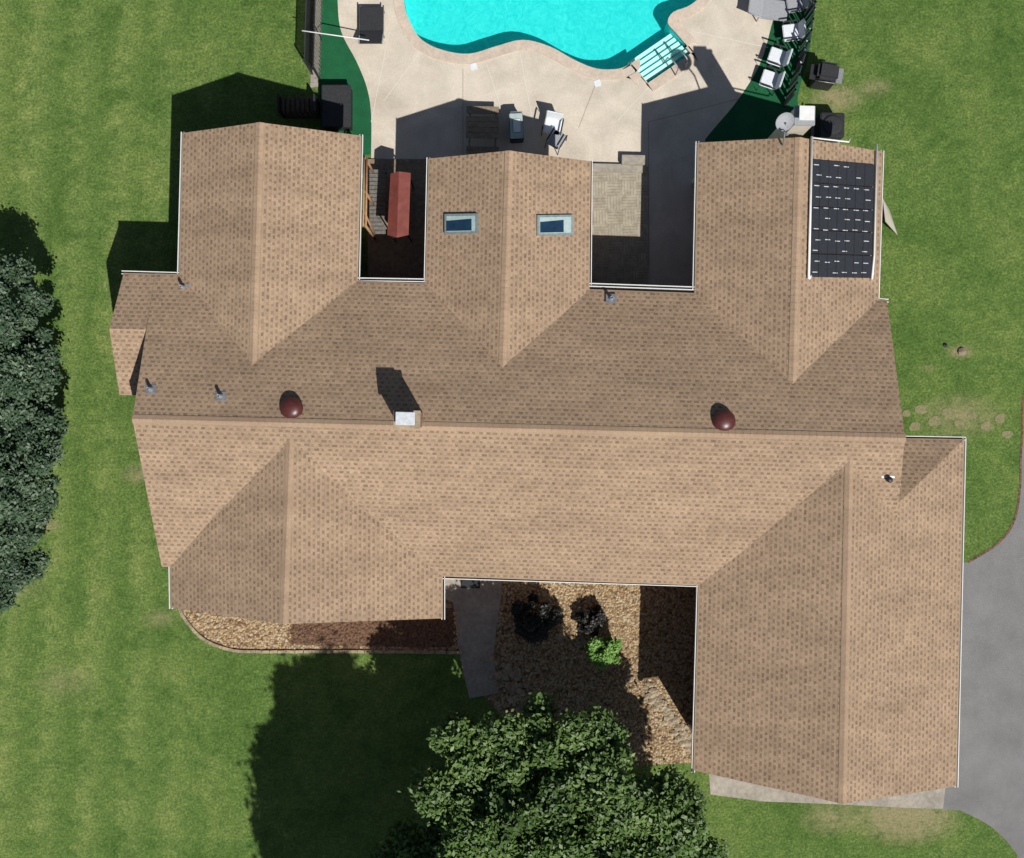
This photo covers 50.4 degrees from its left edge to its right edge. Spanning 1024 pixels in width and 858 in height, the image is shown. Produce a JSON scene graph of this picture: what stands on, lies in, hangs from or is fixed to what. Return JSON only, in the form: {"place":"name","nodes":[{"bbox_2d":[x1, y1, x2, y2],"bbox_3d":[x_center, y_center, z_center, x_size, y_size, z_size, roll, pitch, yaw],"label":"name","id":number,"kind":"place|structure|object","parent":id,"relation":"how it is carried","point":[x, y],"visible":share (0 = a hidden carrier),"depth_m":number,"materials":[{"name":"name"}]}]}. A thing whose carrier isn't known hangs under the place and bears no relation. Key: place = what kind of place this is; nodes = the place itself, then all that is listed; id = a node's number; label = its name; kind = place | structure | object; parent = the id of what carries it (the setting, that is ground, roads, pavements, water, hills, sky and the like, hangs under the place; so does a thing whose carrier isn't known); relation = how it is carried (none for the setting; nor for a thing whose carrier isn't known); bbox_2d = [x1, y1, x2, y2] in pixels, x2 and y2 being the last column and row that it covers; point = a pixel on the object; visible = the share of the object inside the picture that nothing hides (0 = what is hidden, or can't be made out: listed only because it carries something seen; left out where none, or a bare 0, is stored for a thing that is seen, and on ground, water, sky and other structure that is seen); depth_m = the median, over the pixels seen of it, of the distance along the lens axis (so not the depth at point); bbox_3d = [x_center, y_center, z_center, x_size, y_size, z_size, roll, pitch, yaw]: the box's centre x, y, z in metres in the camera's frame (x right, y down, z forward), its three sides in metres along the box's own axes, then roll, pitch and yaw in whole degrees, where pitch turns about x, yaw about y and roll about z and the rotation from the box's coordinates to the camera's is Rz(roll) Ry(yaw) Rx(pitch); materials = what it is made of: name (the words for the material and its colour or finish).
{"place":"outdoors","nodes":[
{"label":"outdoors","id":0,"kind":"place"},
{"bbox_2d":[182,581,695,765],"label":"gravel","id":1,"kind":"structure","parent":0,"point":[499,703],"depth_m":34.00,"materials":[{"name":"gravel"}]},
{"bbox_2d":[178,609,463,653],"bbox_3d":[-6.084,6.779,33.970,9.119,0.070,1.253,10,90,0],"label":"garden edging","id":2,"kind":"object","parent":1,"relation":"on","point":[185,619],"visible":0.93,"depth_m":33.94,"materials":[{"name":"stone"}]},
{"bbox_2d":[287,608,457,647],"bbox_3d":[-4.298,6.203,33.992,5.467,0.001,1.239,0,90,0],"label":"mulch bed","id":3,"kind":"object","parent":1,"relation":"on","point":[449,616],"visible":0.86,"depth_m":33.99,"materials":[{"name":"wood"}]},
{"bbox_2d":[509,591,563,644],"bbox_3d":[0.654,5.825,33.367,1.707,1.298,1.443,28,90,0],"label":"plum shrub","id":4,"kind":"object","parent":1,"relation":"on","point":[533,628],"visible":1,"depth_m":33.12,"materials":[{"name":"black plant"}]},
{"bbox_2d":[575,604,606,637],"bbox_3d":[2.440,5.943,33.599,1.002,0.854,1.029,0,90,0],"label":"plum shrub","id":5,"kind":"object","parent":1,"relation":"on","point":[596,615],"visible":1,"depth_m":33.44,"materials":[{"name":"black plant"}]},
{"bbox_2d":[584,635,622,669],"bbox_3d":[2.800,6.811,33.288,1.216,1.443,1.144,0,90,0],"label":"green shrub","id":6,"kind":"object","parent":1,"relation":"on","point":[603,657],"visible":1,"depth_m":33.12,"materials":[{"name":"green plant"}]},
{"bbox_2d":[643,682,691,751],"bbox_3d":[4.992,9.155,33.968,0.638,0.153,2.915,-37,90,0],"label":"stone border","id":7,"kind":"object","parent":1,"relation":"on","point":[658,703],"visible":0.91,"depth_m":33.94,"materials":[{"name":"stone"}]},
{"bbox_2d":[445,579,500,697],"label":"path","id":8,"kind":"structure","parent":0,"point":[477,609],"depth_m":33.99,"materials":[{"name":"concrete"}]},
{"bbox_2d":[461,580,479,588],"bbox_3d":[-1.300,4.833,33.980,0.607,0.016,0.295,0,90,0],"label":"doormat","id":9,"kind":"object","parent":8,"relation":"on","point":[470,583],"visible":0.79,"depth_m":33.97,"materials":[{"name":"black fabric"}]},
{"bbox_2d":[0,0,1023,857],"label":"lawn","id":10,"kind":"structure","parent":0,"point":[138,718],"depth_m":34.00,"materials":[{"name":"green plant"}]},
{"bbox_2d":[0,523,53,619],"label":"evergreen tree","id":11,"kind":"object","parent":10,"relation":"on","point":[16,572],"visible":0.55,"depth_m":31.59,"materials":[{"name":"green plant"}]},
{"bbox_2d":[0,382,69,555],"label":"evergreen tree","id":12,"kind":"object","parent":10,"relation":"on","point":[27,505],"visible":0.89,"depth_m":31.14,"materials":[{"name":"green plant"}]},
{"bbox_2d":[0,248,69,432],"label":"evergreen tree","id":13,"kind":"object","parent":10,"relation":"on","point":[25,359],"visible":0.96,"depth_m":30.98,"materials":[{"name":"green plant"}]},
{"bbox_2d":[277,94,319,118],"bbox_3d":[-6.569,-9.935,33.500,1.150,0.900,0.500,0,90,0],"label":"firewood rack","id":14,"kind":"object","parent":10,"relation":"on","point":[299,107],"visible":1,"depth_m":33.31,"materials":[{"name":"black metal"}]},
{"bbox_2d":[310,0,318,87],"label":"paving stone row","id":15,"kind":"object","parent":10,"relation":"on","point":[313,80],"visible":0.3,"depth_m":33.95,"materials":[{"name":"stone"}]},
{"bbox_2d":[303,0,313,74],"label":"metal fence","id":16,"kind":"object","parent":15,"relation":"on","point":[308,28],"visible":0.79,"depth_m":33.24,"materials":[{"name":"black metal"}]},
{"bbox_2d":[320,0,370,154],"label":"turf","id":17,"kind":"structure","parent":10,"relation":"on","point":[339,65],"depth_m":33.99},
{"bbox_2d":[312,0,321,79],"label":"picket fence","id":18,"kind":"object","parent":17,"relation":"on","point":[315,26],"visible":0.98,"depth_m":33.34,"materials":[{"name":"grey wood"}]},
{"bbox_2d":[322,85,352,130],"bbox_3d":[-5.403,-9.938,33.720,0.900,0.540,1.300,0,90,0],"label":"storage box","id":19,"kind":"object","parent":17,"relation":"on","point":[337,107],"visible":1,"depth_m":33.45,"materials":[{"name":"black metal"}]},
{"bbox_2d":[361,691,728,857],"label":"maple tree","id":20,"kind":"object","parent":10,"relation":"on","point":[485,812],"visible":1,"depth_m":29.17,"materials":[{"name":"green plant"}]},
{"bbox_2d":[338,0,772,292],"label":"pool deck","id":21,"kind":"structure","parent":10,"relation":"on","point":[419,112],"depth_m":33.99,"materials":[{"name":"concrete"}]},
{"bbox_2d":[358,5,384,43],"bbox_3d":[-4.345,-12.479,33.679,0.764,0.619,1.287,0,90,0],"label":"lounge chair","id":22,"kind":"object","parent":21,"relation":"on","point":[371,24],"visible":0.99,"depth_m":33.64,"materials":[{"name":"black fabric"}]},
{"bbox_2d":[368,159,426,282],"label":"wood deck","id":23,"kind":"structure","parent":21,"relation":"on","point":[400,257],"depth_m":33.92,"materials":[{"name":"wood"}]},
{"bbox_2d":[362,156,375,239],"bbox_3d":[-4.255,-6.913,32.810,0.222,2.280,2.074,0,90,0],"label":"trellis","id":24,"kind":"object","parent":23,"relation":"on","point":[365,193],"visible":0.88,"depth_m":31.68,"materials":[{"name":"brown wood"}]},
{"bbox_2d":[369,169,386,233],"bbox_3d":[-4.140,-7.011,33.708,0.504,0.445,2.009,0,90,0],"label":"slatted bench","id":25,"kind":"object","parent":23,"relation":"on","point":[377,215],"visible":0.87,"depth_m":33.48,"materials":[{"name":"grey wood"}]},
{"bbox_2d":[387,171,413,241],"bbox_3d":[-3.369,-6.648,33.010,0.730,1.820,1.998,0,90,0],"label":"garden swing","id":26,"kind":"object","parent":23,"relation":"on","point":[399,203],"visible":1,"depth_m":32.18,"materials":[{"name":"red fabric"}]},
{"bbox_2d":[466,106,498,153],"bbox_3d":[-0.906,-9.223,33.630,1.005,0.740,1.485,0,90,0],"label":"picnic table","id":27,"kind":"object","parent":21,"relation":"on","point":[477,127],"visible":0.98,"depth_m":33.26,"materials":[{"name":"brown wood"}]},
{"bbox_2d":[509,111,523,142],"bbox_3d":[0.130,-9.303,33.623,0.420,0.735,0.870,-3,90,0],"label":"cooler cart","id":28,"kind":"object","parent":21,"relation":"on","point":[516,126],"visible":1,"depth_m":33.27,"materials":[{"name":"blue metal"}]},
{"bbox_2d":[393,0,708,91],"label":"swimming pool","id":29,"kind":"structure","parent":21,"relation":"in","point":[604,39],"depth_m":34.85,"materials":[{"name":"liquid"}]},
{"bbox_2d":[541,110,563,135],"bbox_3d":[1.262,-9.387,33.581,0.625,0.816,0.609,11,90,0],"label":"patio chair","id":30,"kind":"object","parent":21,"relation":"on","point":[553,119],"visible":0.98,"depth_m":33.54,"materials":[{"name":"white fabric"}]},
{"bbox_2d":[545,127,567,154],"bbox_3d":[1.355,-8.892,33.581,0.505,0.816,0.609,31,90,0],"label":"patio chair","id":31,"kind":"object","parent":21,"relation":"on","point":[555,141],"visible":0.98,"depth_m":33.54,"materials":[{"name":"grey fabric"}]},
{"bbox_2d":[371,31,767,265],"bbox_3d":[1.442,-10.939,33.984,10.743,0.001,7.798,27,90,0],"label":"deck joint","id":32,"kind":"object","parent":21,"relation":"on","point":[582,118],"visible":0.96,"depth_m":33.98,"materials":[{"name":"concrete"}]},
{"bbox_2d":[590,163,647,290],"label":"paver patio","id":33,"kind":"structure","parent":21,"relation":"on","point":[619,228],"depth_m":33.91,"materials":[{"name":"tile"}]},
{"bbox_2d":[593,155,646,172],"bbox_3d":[3.233,-8.236,33.860,1.906,0.280,0.546,0,90,0],"label":"patio step","id":34,"kind":"object","parent":21,"relation":"on","point":[633,164],"visible":0.93,"depth_m":33.85,"materials":[{"name":"concrete"}]},
{"bbox_2d":[748,0,787,24],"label":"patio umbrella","id":35,"kind":"object","parent":21,"relation":"on","point":[776,10],"visible":0.95,"depth_m":33.64,"materials":[{"name":"grey fabric"}]},
{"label":"centre wing walls","id":36,"kind":"object","parent":21,"relation":"on","visible":0},
{"bbox_2d":[425,151,504,360],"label":"wing roof slope","id":37,"kind":"structure","parent":36,"relation":"on","point":[463,277],"depth_m":30.48,"materials":[{"name":"tile"}]},
{"bbox_2d":[425,158,428,266],"bbox_3d":[-2.424,-5.987,31.115,0.085,0.012,3.495,1,90,0],"label":"gutter trough","id":38,"kind":"object","parent":37,"relation":"on","point":[426,208],"visible":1,"depth_m":31.11,"materials":[{"name":"white metal"}]},
{"bbox_2d":[424,158,427,280],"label":"gutter lip","id":39,"kind":"object","parent":38,"relation":"on","point":[425,219],"visible":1,"depth_m":31.02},
{"bbox_2d":[444,213,477,233],"bbox_3d":[-1.417,-5.757,30.540,0.974,0.492,0.614,0,90,0],"label":"skylight","id":40,"kind":"object","parent":37,"relation":"on","point":[460,223],"visible":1,"depth_m":30.47,"materials":[{"name":"blue glass"}]},
{"bbox_2d":[498,150,513,367],"bbox_3d":[-0.184,-4.090,30.069,0.241,0.081,7.201,2,90,0],"label":"wing ridge cap","id":41,"kind":"object","parent":37,"relation":"on","point":[506,254],"visible":0.91,"depth_m":30.06,"materials":[{"name":"brown"}]},
{"bbox_2d":[507,151,590,361],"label":"wing roof slope","id":42,"kind":"structure","parent":36,"relation":"on","point":[549,281],"depth_m":30.47,"materials":[{"name":"tile"}]},
{"bbox_2d":[536,215,572,235],"bbox_3d":[1.194,-5.722,30.555,1.115,0.525,0.575,-5,90,0],"label":"skylight","id":43,"kind":"object","parent":42,"relation":"on","point":[552,225],"visible":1,"depth_m":30.48,"materials":[{"name":"blue glass"}]},
{"bbox_2d":[590,161,591,282],"bbox_3d":[2.234,-5.888,31.115,0.085,0.012,3.540,1,90,0],"label":"gutter trough","id":44,"kind":"object","parent":42,"relation":"on","point":[590,226],"visible":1,"depth_m":31.11,"materials":[{"name":"white metal"}]},
{"bbox_2d":[591,160,592,284],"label":"gutter lip","id":45,"kind":"object","parent":44,"relation":"on","point":[591,225],"visible":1,"depth_m":31.02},
{"bbox_2d":[705,0,813,141],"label":"turf","id":46,"kind":"structure","parent":10,"relation":"on","point":[752,114],"depth_m":33.99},
{"bbox_2d":[756,66,785,95],"bbox_3d":[7.986,-10.764,33.581,0.609,0.816,0.625,19,90,0],"label":"patio chair","id":47,"kind":"object","parent":46,"relation":"on","point":[771,80],"visible":1,"depth_m":33.54,"materials":[{"name":"white fabric"}]},
{"bbox_2d":[763,43,792,73],"bbox_3d":[8.216,-11.456,33.581,0.609,0.816,0.625,19,90,0],"label":"patio chair","id":48,"kind":"object","parent":46,"relation":"on","point":[778,57],"visible":1,"depth_m":33.54,"materials":[{"name":"white fabric"}]},
{"bbox_2d":[768,106,814,138],"bbox_3d":[7.860,-8.420,31.490,0.572,5.020,0.533,0,90,0],"label":"chimney","id":49,"kind":"object","parent":46,"relation":"on","point":[804,120],"visible":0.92,"depth_m":29.21,"materials":[{"name":"beige"}]},
{"bbox_2d":[779,19,806,47],"bbox_3d":[8.663,-12.237,33.581,0.609,0.816,0.625,-7,90,0],"label":"patio chair","id":50,"kind":"object","parent":46,"relation":"on","point":[794,32],"visible":1,"depth_m":33.54,"materials":[{"name":"white fabric"}]},
{"bbox_2d":[783,0,810,17],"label":"patio chair","id":51,"kind":"object","parent":46,"relation":"on","point":[793,6],"visible":0.91,"depth_m":33.54,"materials":[{"name":"grey fabric"}]},
{"bbox_2d":[783,0,816,106],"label":"metal fence","id":52,"kind":"object","parent":46,"relation":"on","point":[796,72],"visible":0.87,"depth_m":33.25,"materials":[{"name":"black metal"}]},
{"bbox_2d":[809,61,843,90],"bbox_3d":[9.585,-10.815,33.445,1.000,1.110,0.615,9,90,0],"label":"barbecue grill","id":53,"kind":"object","parent":10,"relation":"on","point":[824,75],"visible":1,"depth_m":33.16,"materials":[{"name":"black metal"}]},
{"bbox_2d":[811,112,844,143],"bbox_3d":[9.794,-9.304,33.600,0.922,0.780,0.922,0,90,0],"label":"air conditioner","id":54,"kind":"object","parent":10,"relation":"on","point":[828,125],"visible":0.95,"depth_m":33.25,"materials":[{"name":"black metal"}]},
{"bbox_2d":[883,200,896,233],"bbox_3d":[11.594,-6.523,33.560,0.569,0.920,1.153,-18,90,0],"label":"plank","id":55,"kind":"object","parent":10,"relation":"on","point":[888,218],"visible":0.86,"depth_m":33.42,"materials":[{"name":"beige"}]},
{"bbox_2d":[902,405,1012,438],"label":"stepping stones","id":56,"kind":"object","parent":10,"relation":"on","point":[935,420],"visible":1,"depth_m":33.99,"materials":[{"name":"stone"}]},
{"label":"main walls","id":57,"kind":"object","parent":10,"relation":"on","visible":0},
{"bbox_2d":[393,410,422,428],"bbox_3d":[-2.729,-0.250,28.950,0.711,1.700,0.497,0,90,0],"label":"brick chimney","id":58,"kind":"object","parent":57,"relation":"on","point":[407,419],"visible":0.98,"depth_m":28.25,"materials":[{"name":"stone"}]},
{"bbox_2d":[133,273,903,433],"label":"roof slope","id":59,"kind":"structure","parent":57,"relation":"on","point":[371,350],"depth_m":30.00,"materials":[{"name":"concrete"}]},
{"bbox_2d":[215,391,225,400],"bbox_3d":[-7.921,-0.895,29.486,0.316,0.320,0.254,0,90,0],"label":"plumbing vent","id":60,"kind":"object","parent":59,"relation":"on","point":[220,395],"visible":1,"depth_m":29.55,"materials":[{"name":"grey metal"}]},
{"bbox_2d":[280,397,302,417],"bbox_3d":[-5.968,-0.564,29.455,0.630,0.350,0.630,0,90,0],"label":"roof vent","id":61,"kind":"object","parent":59,"relation":"on","point":[291,407],"visible":1,"depth_m":29.33,"materials":[{"name":"red metal"}]},
{"bbox_2d":[358,279,423,280],"bbox_3d":[-3.427,-4.255,31.115,1.990,0.012,0.085,1,90,0],"label":"gutter trough","id":62,"kind":"object","parent":59,"relation":"attached to","point":[392,279],"visible":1,"depth_m":31.11,"materials":[{"name":"white metal"}]},
{"bbox_2d":[132,414,905,442],"bbox_3d":[0.192,-0.014,29.338,20.856,0.081,0.241,1,90,0],"label":"ridge cap","id":63,"kind":"object","parent":59,"relation":"on","point":[522,428],"visible":0.98,"depth_m":29.33,"materials":[{"name":"brown"}]},
{"bbox_2d":[590,284,693,288],"bbox_3d":[3.662,-4.065,31.115,3.132,0.012,0.085,2,90,0],"label":"gutter trough","id":64,"kind":"object","parent":59,"relation":"attached to","point":[641,286],"visible":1,"depth_m":31.11,"materials":[{"name":"white metal"}]},
{"bbox_2d":[590,283,693,287],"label":"gutter lip","id":65,"kind":"object","parent":64,"relation":"on","point":[642,285],"visible":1,"depth_m":31.02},
{"bbox_2d":[590,286,694,290],"bbox_3d":[3.661,-4.025,31.075,3.152,0.120,0.020,2,90,0],"label":"gutter lip","id":66,"kind":"object","parent":64,"relation":"on","point":[642,288],"visible":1,"depth_m":31.02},
{"bbox_2d":[712,409,735,430],"bbox_3d":[5.733,-0.217,29.432,0.630,0.350,0.630,0,90,0],"label":"roof vent","id":67,"kind":"object","parent":59,"relation":"on","point":[723,420],"visible":1,"depth_m":29.30,"materials":[{"name":"red metal"}]},
{"bbox_2d":[133,423,904,584],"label":"roof slope","id":68,"kind":"structure","parent":57,"relation":"on","point":[632,509],"depth_m":29.95,"materials":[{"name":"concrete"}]},
{"bbox_2d":[443,577,695,585],"bbox_3d":[1.679,4.338,31.115,7.342,0.012,0.085,2,90,0],"label":"gutter trough","id":69,"kind":"object","parent":68,"relation":"on","point":[547,580],"visible":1,"depth_m":31.11,"materials":[{"name":"white metal"}]},
{"bbox_2d":[443,578,697,586],"bbox_3d":[1.678,4.378,31.075,7.362,0.120,0.020,2,90,0],"label":"gutter lip","id":70,"kind":"object","parent":69,"relation":"on","point":[571,582],"visible":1,"depth_m":31.02,"materials":[{"name":"metal"}]},
{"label":"side porch walls","id":71,"kind":"object","parent":10,"relation":"on","visible":0},
{"bbox_2d":[109,329,145,394],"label":"side porch roof","id":72,"kind":"structure","parent":71,"relation":"on","point":[127,346],"depth_m":30.66,"materials":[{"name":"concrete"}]},
{"bbox_2d":[109,273,154,329],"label":"side porch roof","id":73,"kind":"structure","parent":71,"relation":"on","point":[132,307],"depth_m":30.68,"materials":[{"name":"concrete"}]},
{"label":"wing walls","id":74,"kind":"object","parent":10,"relation":"on","visible":0},
{"bbox_2d":[179,123,255,358],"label":"wing roof slope","id":75,"kind":"structure","parent":74,"relation":"on","point":[216,214],"depth_m":30.45,"materials":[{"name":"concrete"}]},
{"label":"gutter trough","id":76,"kind":"object","parent":75,"relation":"on","visible":0},
{"bbox_2d":[177,132,181,273],"bbox_3d":[-9.484,-6.429,31.075,0.020,0.120,4.093,2,90,0],"label":"gutter lip","id":77,"kind":"object","parent":76,"relation":"on","point":[179,204],"visible":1,"depth_m":31.03,"materials":[{"name":"metal"}]},
{"bbox_2d":[257,123,361,359],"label":"wing roof slope","id":78,"kind":"structure","parent":74,"relation":"on","point":[309,256],"depth_m":30.45,"materials":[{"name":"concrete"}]},
{"bbox_2d":[249,122,264,364],"bbox_3d":[-7.069,-4.544,29.999,0.241,0.082,7.816,2,90,0],"label":"wing ridge cap","id":79,"kind":"object","parent":78,"relation":"on","point":[256,242],"visible":0.92,"depth_m":29.99,"materials":[{"name":"brown"}]},
{"bbox_2d":[358,136,361,276],"bbox_3d":[-4.346,-6.329,31.115,0.085,0.012,4.118,1,90,0],"label":"gutter trough","id":80,"kind":"object","parent":78,"relation":"on","point":[360,206],"visible":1,"depth_m":31.11,"materials":[{"name":"white metal"}]},
{"bbox_2d":[359,134,362,279],"bbox_3d":[-4.306,-6.328,31.075,0.020,0.120,4.138,1,90,0],"label":"gutter lip","id":81,"kind":"object","parent":80,"relation":"on","point":[361,209],"visible":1,"depth_m":31.02,"materials":[{"name":"metal"}]},
{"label":"wing walls","id":82,"kind":"object","parent":10,"relation":"on","visible":0},
{"bbox_2d":[694,138,794,377],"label":"wing roof slope","id":83,"kind":"structure","parent":82,"relation":"on","point":[743,234],"depth_m":30.44,"materials":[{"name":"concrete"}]},
{"bbox_2d":[693,143,696,285],"bbox_3d":[5.243,-6.094,31.115,0.085,0.012,4.194,1,90,0],"label":"gutter trough","id":84,"kind":"object","parent":83,"relation":"on","point":[695,215],"visible":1,"depth_m":31.11,"materials":[{"name":"white metal"}]},
{"bbox_2d":[692,142,695,288],"bbox_3d":[5.203,-6.095,31.075,0.020,0.120,4.214,1,90,0],"label":"gutter lip","id":85,"kind":"object","parent":84,"relation":"on","point":[694,217],"visible":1,"depth_m":31.02,"materials":[{"name":"metal"}]},
{"bbox_2d":[776,112,793,145],"bbox_3d":[7.295,-8.110,29.458,0.514,1.215,0.609,0,90,0],"label":"satellite dish","id":86,"kind":"object","parent":83,"relation":"on","point":[784,122],"visible":1,"depth_m":29.15,"materials":[{"name":"grey metal"}]},
{"bbox_2d":[797,138,882,377],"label":"wing roof slope","id":87,"kind":"structure","parent":82,"relation":"on","point":[832,310],"depth_m":30.35,"materials":[{"name":"tile"}]},
{"bbox_2d":[788,137,803,383],"bbox_3d":[7.808,-4.259,29.958,0.241,0.081,7.541,2,90,0],"label":"wing ridge cap","id":88,"kind":"object","parent":87,"relation":"on","point":[795,260],"visible":0.98,"depth_m":29.95,"materials":[{"name":"brown"}]},
{"bbox_2d":[807,136,877,279],"bbox_3d":[9.260,-6.128,30.416,2.222,0.908,4.018,0,90,0],"label":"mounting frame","id":89,"kind":"object","parent":87,"relation":"on","point":[855,221],"visible":1,"depth_m":30.43,"materials":[{"name":"black metal"}]},
{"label":"gutter trough","id":90,"kind":"object","parent":87,"relation":"on","visible":0},
{"bbox_2d":[879,150,883,296],"bbox_3d":[10.533,-5.804,31.075,0.020,0.120,4.276,2,90,0],"label":"gutter lip","id":91,"kind":"object","parent":90,"relation":"on","point":[881,215],"visible":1,"depth_m":31.02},
{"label":"front gable walls","id":92,"kind":"object","parent":10,"relation":"on","visible":0},
{"bbox_2d":[170,445,285,623],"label":"front gable roof slope","id":93,"kind":"structure","parent":92,"relation":"on","point":[227,562],"depth_m":30.03,"materials":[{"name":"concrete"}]},
{"bbox_2d":[279,439,294,623],"bbox_3d":[-6.108,2.729,29.519,0.242,0.083,5.132,2,90,0],"label":"front gable ridge cap","id":94,"kind":"object","parent":93,"relation":"on","point":[286,532],"visible":1,"depth_m":29.51,"materials":[{"name":"brown"}]},
{"bbox_2d":[288,445,442,623],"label":"front gable roof slope","id":95,"kind":"structure","parent":92,"relation":"on","point":[352,559],"depth_m":30.06,"materials":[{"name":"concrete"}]},
{"bbox_3d":[9.031,5.321,31.875,6.821,4.250,9.046,0,90,0],"label":"garage","id":96,"kind":"object","parent":10,"relation":"on","visible":0},
{"bbox_2d":[693,467,843,802],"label":"garage roof slope","id":97,"kind":"structure","parent":96,"relation":"on","point":[767,668],"depth_m":30.20,"materials":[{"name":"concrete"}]},
{"bbox_2d":[692,587,697,770],"bbox_3d":[5.243,7.104,31.115,0.085,0.012,5.366,2,90,0],"label":"gutter trough","id":98,"kind":"object","parent":97,"relation":"on","point":[694,691],"visible":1,"depth_m":31.11,"materials":[{"name":"white metal"}]},
{"bbox_2d":[691,585,697,772],"bbox_3d":[5.203,7.103,31.075,0.020,0.120,5.386,2,90,0],"label":"gutter lip","id":99,"kind":"object","parent":98,"relation":"on","point":[694,680],"visible":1,"depth_m":31.02,"materials":[{"name":"metal"}]},
{"bbox_2d":[847,440,963,802],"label":"garage roof slope","id":100,"kind":"structure","parent":96,"relation":"on","point":[904,647],"depth_m":30.32,"materials":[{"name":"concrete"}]},
{"bbox_2d":[838,460,853,803],"bbox_3d":[9.084,5.484,29.598,0.243,0.079,9.422,1,90,0],"label":"garage ridge cap","id":101,"kind":"object","parent":100,"relation":"on","point":[845,632],"visible":1,"depth_m":29.59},
{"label":"gutter trough","id":102,"kind":"object","parent":96,"relation":"on","visible":0},
{"bbox_2d":[956,438,965,787],"bbox_3d":[12.828,5.244,31.075,0.020,0.120,9.960,1,90,0],"label":"gutter lip","id":103,"kind":"object","parent":102,"relation":"on","point":[961,605],"visible":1,"depth_m":31.04,"materials":[{"name":"metal"}]},
{"bbox_2d":[709,774,944,808],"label":"path","id":104,"kind":"structure","parent":0,"point":[733,788],"depth_m":33.99,"materials":[{"name":"concrete"}]},
{"bbox_2d":[899,438,963,501],"bbox_3d":[11.474,1.171,30.652,2.825,0.976,1.856,0,90,0],"label":"garage roof hip","id":105,"kind":"object","parent":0,"point":[923,458],"visible":0.64,"depth_m":30.76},
{"bbox_2d":[943,434,1023,857],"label":"driveway","id":106,"kind":"structure","parent":0,"point":[989,790],"depth_m":34.00,"materials":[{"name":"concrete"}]},
{"bbox_2d":[968,392,1023,562],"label":"driveway edge","id":107,"kind":"object","parent":106,"relation":"on","point":[1019,492],"visible":1,"depth_m":33.99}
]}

